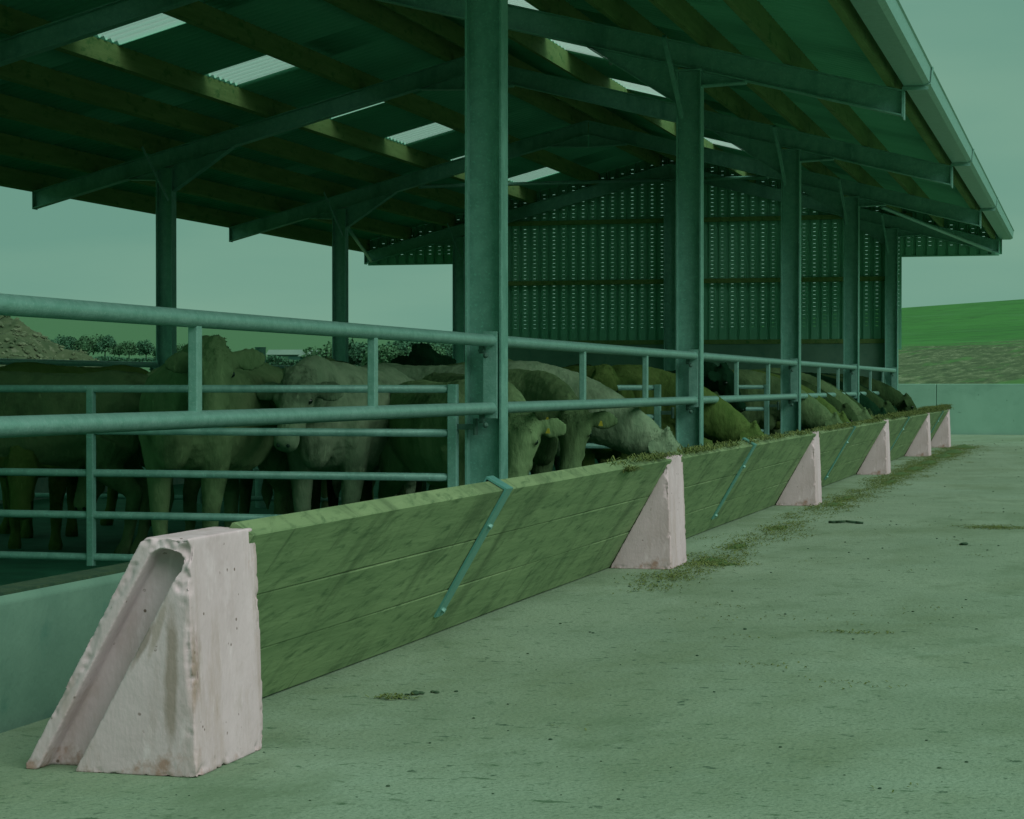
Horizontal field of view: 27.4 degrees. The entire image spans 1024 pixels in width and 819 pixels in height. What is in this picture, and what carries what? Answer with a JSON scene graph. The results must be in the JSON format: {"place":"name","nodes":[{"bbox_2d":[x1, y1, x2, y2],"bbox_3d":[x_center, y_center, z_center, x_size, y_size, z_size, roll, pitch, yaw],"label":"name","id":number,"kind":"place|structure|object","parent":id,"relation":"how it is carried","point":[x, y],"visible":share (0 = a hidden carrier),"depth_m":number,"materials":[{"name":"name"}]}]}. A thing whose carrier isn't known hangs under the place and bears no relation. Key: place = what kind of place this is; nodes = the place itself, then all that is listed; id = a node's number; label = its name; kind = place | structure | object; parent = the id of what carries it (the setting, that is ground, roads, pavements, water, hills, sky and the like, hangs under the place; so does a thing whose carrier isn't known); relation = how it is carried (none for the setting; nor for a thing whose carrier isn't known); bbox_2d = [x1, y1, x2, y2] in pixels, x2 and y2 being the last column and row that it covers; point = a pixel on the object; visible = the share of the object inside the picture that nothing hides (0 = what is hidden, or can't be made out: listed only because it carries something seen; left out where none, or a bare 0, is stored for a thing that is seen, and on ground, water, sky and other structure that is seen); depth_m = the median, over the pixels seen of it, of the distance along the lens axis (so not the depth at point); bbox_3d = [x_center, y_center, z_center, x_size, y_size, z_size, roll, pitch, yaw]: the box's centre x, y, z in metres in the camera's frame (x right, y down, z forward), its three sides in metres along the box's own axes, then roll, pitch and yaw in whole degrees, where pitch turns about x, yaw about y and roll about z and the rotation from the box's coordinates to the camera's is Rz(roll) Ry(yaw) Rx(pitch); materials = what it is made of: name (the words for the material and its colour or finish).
{"place":"outdoors","nodes":[
{"label":"outdoors","id":0,"kind":"place"},
{"bbox_2d":[0,458,613,585],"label":"barn floor","id":1,"kind":"structure","parent":0,"point":[108,539],"depth_m":15.81,"materials":[{"name":"grey concrete"}]},
{"bbox_2d":[0,445,77,549],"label":"cow","id":2,"kind":"object","parent":1,"relation":"on","point":[20,492],"visible":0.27,"depth_m":14.83},
{"bbox_2d":[0,362,151,533],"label":"cow","id":3,"kind":"object","parent":1,"relation":"on","point":[112,495],"visible":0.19,"depth_m":16.51},
{"bbox_2d":[0,370,173,553],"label":"cow","id":4,"kind":"object","parent":1,"relation":"on","point":[112,452],"visible":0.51,"depth_m":13.99},
{"bbox_2d":[0,477,183,503],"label":"plinth wall","id":5,"kind":"structure","parent":1,"relation":"on","point":[41,486],"depth_m":21.47,"materials":[{"name":"concrete"}]},
{"bbox_2d":[74,366,294,530],"bbox_3d":[-2.364,0.330,15.492,0.716,1.382,2.778,0,1,24],"label":"cow","id":6,"kind":"object","parent":1,"relation":"on","point":[191,488],"visible":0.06,"depth_m":15.15},
{"bbox_2d":[139,334,290,535],"bbox_3d":[-1.865,0.295,13.293,0.882,1.497,2.387,0,1,1],"label":"cow","id":7,"kind":"object","parent":1,"relation":"on","point":[223,363],"visible":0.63,"depth_m":12.85},
{"bbox_2d":[255,347,265,507],"bbox_3d":[-2.385,0.169,19.954,0.110,1.520,0.110,0,1,15],"label":"steel post","id":8,"kind":"object","parent":1,"relation":"on","point":[258,488],"visible":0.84,"depth_m":19.91,"materials":[{"name":"grey metal"}]},
{"bbox_2d":[321,357,333,507],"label":"cow","id":9,"kind":"object","parent":1,"relation":"on","point":[324,504],"visible":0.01,"depth_m":17.99},
{"bbox_2d":[256,355,415,512],"bbox_3d":[-1.123,0.340,13.972,0.702,1.386,2.408,0,1,13],"label":"cow","id":10,"kind":"object","parent":1,"relation":"on","point":[333,453],"visible":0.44,"depth_m":13.49},
{"bbox_2d":[311,360,372,509],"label":"cow","id":11,"kind":"object","parent":1,"relation":"on","point":[366,495],"visible":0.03,"depth_m":15.35},
{"bbox_2d":[391,342,456,491],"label":"cow","id":12,"kind":"object","parent":1,"relation":"on","point":[423,354],"visible":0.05,"depth_m":17.44},
{"bbox_2d":[372,359,512,499],"bbox_3d":[-0.468,0.297,16.537,0.710,1.415,2.455,0,1,-36],"label":"cow","id":13,"kind":"object","parent":1,"relation":"on","point":[374,481],"visible":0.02,"depth_m":16.38},
{"bbox_2d":[378,379,565,498],"bbox_3d":[-0.321,0.417,13.394,0.646,1.244,2.173,0,1,-25],"label":"cow","id":14,"kind":"object","parent":1,"relation":"on","point":[527,431],"visible":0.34,"depth_m":13.14},
{"bbox_2d":[332,361,680,497],"bbox_3d":[-0.025,0.329,15.572,2.778,1.382,0.716,0,1,15],"label":"cow","id":15,"kind":"object","parent":1,"relation":"on","point":[636,430],"visible":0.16,"depth_m":15.28},
{"bbox_2d":[415,369,617,492],"bbox_3d":[-0.114,0.367,14.962,0.677,1.314,2.285,0,1,-33],"label":"cow","id":16,"kind":"object","parent":1,"relation":"on","point":[535,385],"visible":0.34,"depth_m":14.21},
{"bbox_2d":[582,364,635,465],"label":"cow","id":17,"kind":"object","parent":1,"relation":"on","point":[605,375],"visible":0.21,"depth_m":17.58},
{"bbox_2d":[554,362,745,470],"bbox_3d":[1.415,0.210,22.620,2.351,1.446,0.699,0,1,27],"label":"cow","id":18,"kind":"object","parent":1,"relation":"on","point":[719,379],"visible":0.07,"depth_m":22.07},
{"bbox_2d":[564,364,765,443],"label":"cow","id":19,"kind":"object","parent":1,"relation":"on","point":[725,421],"visible":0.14,"depth_m":18.06},
{"bbox_2d":[714,369,842,430],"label":"cow","id":20,"kind":"object","parent":1,"relation":"on","point":[816,413],"visible":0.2,"depth_m":23.76},
{"bbox_2d":[712,372,886,444],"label":"cow","id":21,"kind":"object","parent":1,"relation":"on","point":[866,401],"visible":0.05,"depth_m":29.09},
{"bbox_2d":[752,370,850,429],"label":"cow","id":22,"kind":"object","parent":1,"relation":"on","point":[832,410],"visible":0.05,"depth_m":24.62},
{"bbox_2d":[751,368,871,433],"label":"cow","id":23,"kind":"object","parent":1,"relation":"on","point":[860,413],"visible":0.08,"depth_m":26.40},
{"bbox_2d":[764,371,858,435],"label":"cow","id":24,"kind":"object","parent":1,"relation":"on","point":[846,408],"visible":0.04,"depth_m":25.41},
{"bbox_2d":[821,379,874,418],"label":"cow","id":25,"kind":"object","parent":1,"relation":"on","point":[860,405],"visible":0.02,"depth_m":27.36},
{"bbox_2d":[815,373,895,413],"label":"cow","id":26,"kind":"object","parent":1,"relation":"on","point":[879,402],"visible":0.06,"depth_m":29.93},
{"bbox_2d":[822,373,897,411],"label":"cow","id":27,"kind":"object","parent":1,"relation":"on","point":[861,385],"visible":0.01,"depth_m":30.91},
{"bbox_2d":[829,373,916,411],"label":"cow","id":28,"kind":"object","parent":1,"relation":"on","point":[899,400],"visible":0.12,"depth_m":31.73},
{"bbox_2d":[0,0,1013,484],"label":"cattle barn","id":29,"kind":"structure","parent":0,"point":[476,140],"depth_m":24.47,"materials":[{"name":"metal"}]},
{"bbox_2d":[0,358,157,370],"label":"feed rail","id":30,"kind":"object","parent":29,"relation":"attached to","point":[152,365],"visible":0.34,"depth_m":23.09,"materials":[{"name":"metal"}]},
{"bbox_2d":[0,384,477,565],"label":"pen gate","id":31,"kind":"structure","parent":29,"relation":"attached to","point":[91,514],"depth_m":11.79,"materials":[{"name":"metal"}]},
{"bbox_2d":[0,293,497,437],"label":"feed rail","id":32,"kind":"object","parent":29,"relation":"attached to","point":[195,415],"visible":1,"depth_m":7.75,"materials":[{"name":"metal"}]},
{"bbox_2d":[272,365,291,368],"bbox_3d":[-3.416,-0.352,27.895,0.099,0.521,5.845,0,1,15],"label":"feed rail","id":33,"kind":"object","parent":29,"relation":"attached to","point":[281,366],"visible":0.09,"depth_m":28.75,"materials":[{"name":"metal"}]},
{"bbox_2d":[0,385,673,503],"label":"pen gate","id":34,"kind":"structure","parent":29,"relation":"attached to","point":[656,415],"depth_m":17.34,"materials":[{"name":"metal"}]},
{"bbox_2d":[508,336,697,413],"bbox_3d":[0.694,-0.195,14.316,0.099,0.521,5.845,0,1,15],"label":"feed rail","id":35,"kind":"object","parent":29,"relation":"attached to","point":[584,348],"visible":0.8,"depth_m":13.79,"materials":[{"name":"metal"}]},
{"bbox_2d":[552,385,779,470],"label":"pen gate","id":36,"kind":"structure","parent":29,"relation":"attached to","point":[765,409],"depth_m":22.99,"materials":[{"name":"metal"}]},
{"bbox_2d":[704,353,797,405],"bbox_3d":[2.288,-0.262,20.100,0.099,0.521,5.845,0,1,15],"label":"feed rail","id":37,"kind":"object","parent":29,"relation":"attached to","point":[792,365],"visible":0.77,"depth_m":20.21,"materials":[{"name":"metal"}]},
{"bbox_2d":[801,361,856,398],"bbox_3d":[3.882,-0.329,25.884,0.099,0.521,5.845,0,1,15],"label":"feed rail","id":38,"kind":"object","parent":29,"relation":"attached to","point":[852,368],"visible":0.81,"depth_m":26.10,"materials":[{"name":"metal"}]},
{"bbox_2d":[859,366,895,395],"bbox_3d":[5.476,-0.396,31.668,0.099,0.521,5.845,0,1,15],"label":"feed rail","id":39,"kind":"object","parent":29,"relation":"attached to","point":[892,370],"visible":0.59,"depth_m":31.66,"materials":[{"name":"metal"}]},
{"bbox_2d":[0,0,1023,330],"label":"sky","id":40,"kind":"structure","parent":0,"point":[70,248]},
{"bbox_2d":[6,299,1023,383],"bbox_3d":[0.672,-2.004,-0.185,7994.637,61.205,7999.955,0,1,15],"label":"ground","id":41,"kind":"structure","parent":0,"point":[975,343],"depth_m":183.17,"materials":[{"name":"green plant"}]},
{"bbox_2d":[0,316,95,366],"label":"rubble heap","id":42,"kind":"object","parent":41,"relation":"on","point":[53,347],"visible":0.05,"depth_m":45.46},
{"bbox_2d":[0,315,98,366],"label":"rubble stones","id":43,"kind":"object","parent":42,"relation":"on","point":[24,333],"visible":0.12,"depth_m":45.27,"materials":[{"name":"grey stone"}]},
{"bbox_2d":[0,562,129,732],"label":"plinth wall","id":44,"kind":"structure","parent":41,"relation":"on","point":[48,626],"depth_m":6.13,"materials":[{"name":"concrete"}]},
{"bbox_2d":[54,334,76,348],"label":"tree","id":45,"kind":"object","parent":41,"relation":"on","point":[67,342],"visible":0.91,"depth_m":518.12,"materials":[{"name":"green plant"}]},
{"bbox_2d":[72,334,101,354],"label":"tree","id":46,"kind":"object","parent":41,"relation":"on","point":[86,344],"visible":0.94,"depth_m":518.57,"materials":[{"name":"green plant"}]},
{"bbox_2d":[92,334,116,355],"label":"tree","id":47,"kind":"object","parent":41,"relation":"on","point":[107,341],"visible":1,"depth_m":518.48,"materials":[{"name":"green plant"}]},
{"bbox_2d":[107,344,126,356],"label":"tree","id":48,"kind":"object","parent":41,"relation":"on","point":[116,350],"visible":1,"depth_m":518.99,"materials":[{"name":"green plant"}]},
{"bbox_2d":[93,356,155,361],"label":"hedge","id":49,"kind":"object","parent":41,"relation":"on","point":[113,358],"visible":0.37,"depth_m":503.61,"materials":[{"name":"green plant"}]},
{"bbox_2d":[119,340,137,357],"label":"tree","id":50,"kind":"object","parent":41,"relation":"on","point":[131,350],"visible":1,"depth_m":518.74,"materials":[{"name":"green plant"}]},
{"bbox_2d":[136,339,154,356],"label":"tree","id":51,"kind":"object","parent":41,"relation":"on","point":[145,348],"visible":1,"depth_m":518.30,"materials":[{"name":"green plant"}]},
{"bbox_2d":[177,343,186,352],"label":"tree","id":52,"kind":"object","parent":41,"relation":"on","point":[179,349],"visible":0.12,"depth_m":518.81,"materials":[{"name":"green plant"}]},
{"bbox_2d":[266,355,301,365],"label":"hedge","id":53,"kind":"object","parent":41,"relation":"on","point":[274,360],"visible":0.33,"depth_m":498.73,"materials":[{"name":"green plant"}]},
{"bbox_2d":[266,350,302,359],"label":"farm shed","id":54,"kind":"structure","parent":41,"relation":"on","point":[291,354],"depth_m":560.07,"materials":[{"name":"grey metal"}]},
{"bbox_2d":[298,350,322,358],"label":"farm shed","id":55,"kind":"structure","parent":41,"relation":"on","point":[300,356],"depth_m":542.54,"materials":[{"name":"green metal"}]},
{"bbox_2d":[301,341,331,357],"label":"tree","id":56,"kind":"object","parent":41,"relation":"on","point":[326,352],"visible":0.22,"depth_m":328.55,"materials":[{"name":"green plant"}]},
{"bbox_2d":[348,338,367,365],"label":"tree","id":57,"kind":"object","parent":41,"relation":"on","point":[356,358],"visible":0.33,"depth_m":333.46,"materials":[{"name":"green plant"}]},
{"bbox_2d":[361,343,405,365],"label":"tree","id":58,"kind":"object","parent":41,"relation":"on","point":[386,355],"visible":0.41,"depth_m":328.34,"materials":[{"name":"green plant"}]},
{"bbox_2d":[383,341,410,356],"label":"tree","id":59,"kind":"object","parent":41,"relation":"on","point":[402,346],"visible":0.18,"depth_m":333.47,"materials":[{"name":"green plant"}]},
{"bbox_2d":[399,341,420,346],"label":"tree","id":60,"kind":"object","parent":41,"relation":"on","point":[410,343],"visible":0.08,"depth_m":335.48,"materials":[{"name":"green plant"}]},
{"bbox_2d":[407,342,445,355],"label":"tree","id":61,"kind":"object","parent":41,"relation":"on","point":[438,350],"visible":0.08,"depth_m":328.28,"materials":[{"name":"green plant"}]},
{"bbox_2d":[428,343,451,356],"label":"tree","id":62,"kind":"object","parent":41,"relation":"on","point":[448,348],"visible":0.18,"depth_m":332.62,"materials":[{"name":"green plant"}]},
{"bbox_2d":[0,434,1023,818],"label":"yard","id":63,"kind":"structure","parent":41,"relation":"on","point":[714,732],"depth_m":6.39,"materials":[{"name":"concrete"}]},
{"bbox_2d":[26,527,262,776],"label":"concrete block","id":64,"kind":"structure","parent":63,"relation":"on","point":[165,679],"depth_m":5.23,"materials":[{"name":"grey concrete"}]},
{"bbox_2d":[230,454,671,696],"bbox_3d":[-0.098,0.553,8.309,0.396,0.615,5.705,0,1,15],"label":"feed board","id":65,"kind":"object","parent":63,"relation":"on","point":[341,586],"visible":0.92,"depth_m":7.36,"materials":[{"name":"green wood"}]},
{"bbox_2d":[606,404,951,472],"bbox_3d":[3.649,0.096,21.337,0.342,0.137,24.215,0,1,15],"label":"silage feed","id":66,"kind":"object","parent":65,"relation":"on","point":[926,409],"visible":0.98,"depth_m":14.25},
{"bbox_2d":[175,440,1022,818],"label":"yard crumbs","id":67,"kind":"object","parent":63,"relation":"on","point":[415,692],"visible":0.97,"depth_m":6.57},
{"bbox_2d":[610,455,686,569],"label":"concrete block","id":68,"kind":"structure","parent":63,"relation":"on","point":[656,538],"depth_m":10.98,"materials":[{"name":"grey concrete"}]},
{"bbox_2d":[362,504,1023,791],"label":"yard straw","id":69,"kind":"object","parent":63,"relation":"on","point":[990,527],"visible":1,"depth_m":8.16,"materials":[{"name":"brown plant"}]},
{"bbox_2d":[672,431,815,537],"bbox_3d":[1.496,0.486,14.093,0.397,0.615,5.665,0,1,15],"label":"feed board","id":70,"kind":"object","parent":63,"relation":"on","point":[725,485],"visible":0.79,"depth_m":13.90,"materials":[{"name":"green wood"}]},
{"bbox_2d":[775,431,821,505],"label":"concrete block","id":71,"kind":"structure","parent":63,"relation":"on","point":[803,487],"depth_m":16.74,"materials":[{"name":"concrete"}]},
{"bbox_2d":[612,444,995,593],"bbox_3d":[4.208,0.690,22.098,1.419,0.025,25.984,0,1,15],"label":"loose silage","id":72,"kind":"object","parent":63,"relation":"on","point":[712,564],"visible":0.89,"depth_m":14.46,"materials":[{"name":"plant"}]},
{"bbox_2d":[697,444,972,565],"bbox_3d":[4.133,0.680,22.128,0.411,0.060,22.750,0,1,15],"label":"silage heap","id":73,"kind":"object","parent":63,"relation":"on","point":[931,462],"visible":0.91,"depth_m":22.50,"materials":[{"name":"plant"}]},
{"bbox_2d":[828,520,862,523],"bbox_3d":[2.315,0.780,14.586,0.243,0.026,0.023,0,1,20],"label":"dark stick","id":74,"kind":"object","parent":63,"relation":"on","point":[849,521],"visible":1,"depth_m":14.58,"materials":[{"name":"black wood"}]},
{"bbox_2d":[814,421,886,486],"bbox_3d":[3.088,0.419,19.867,0.396,0.615,5.685,0,1,15],"label":"feed board","id":75,"kind":"object","parent":63,"relation":"on","point":[844,452],"visible":0.7,"depth_m":20.05,"materials":[{"name":"wood"}]},
{"bbox_2d":[857,420,890,474],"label":"concrete block","id":76,"kind":"structure","parent":63,"relation":"on","point":[876,461],"depth_m":22.52,"materials":[{"name":"concrete"}]},
{"bbox_2d":[884,413,928,460],"bbox_3d":[4.682,0.351,25.651,0.396,0.615,5.685,0,1,15],"label":"feed board","id":77,"kind":"object","parent":63,"relation":"on","point":[903,431],"visible":0.56,"depth_m":26.18,"materials":[{"name":"wood"}]},
{"bbox_2d":[904,413,930,456],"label":"concrete block","id":78,"kind":"structure","parent":63,"relation":"on","point":[920,445],"depth_m":28.31,"materials":[{"name":"concrete"}]},
{"bbox_2d":[930,410,948,439],"bbox_3d":[6.032,0.295,30.548,0.396,0.615,3.845,0,1,15],"label":"feed board","id":79,"kind":"object","parent":63,"relation":"on","point":[937,418],"visible":0.34,"depth_m":31.00,"materials":[{"name":"wood"}]},
{"bbox_2d":[931,409,950,447],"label":"concrete block","id":80,"kind":"structure","parent":63,"relation":"on","point":[942,437],"depth_m":32.32,"materials":[{"name":"concrete"}]},
{"bbox_2d":[898,384,1023,434],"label":"back wall","id":81,"kind":"structure","parent":41,"relation":"on","point":[987,409],"depth_m":40.82,"materials":[{"name":"concrete"}]},
{"bbox_2d":[554,364,591,469],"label":"cow","id":82,"kind":"object","parent":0,"point":[568,366],"depth_m":27.43},
{"bbox_2d":[561,366,712,462],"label":"cow","id":83,"kind":"object","parent":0,"point":[707,441],"visible":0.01,"depth_m":19.29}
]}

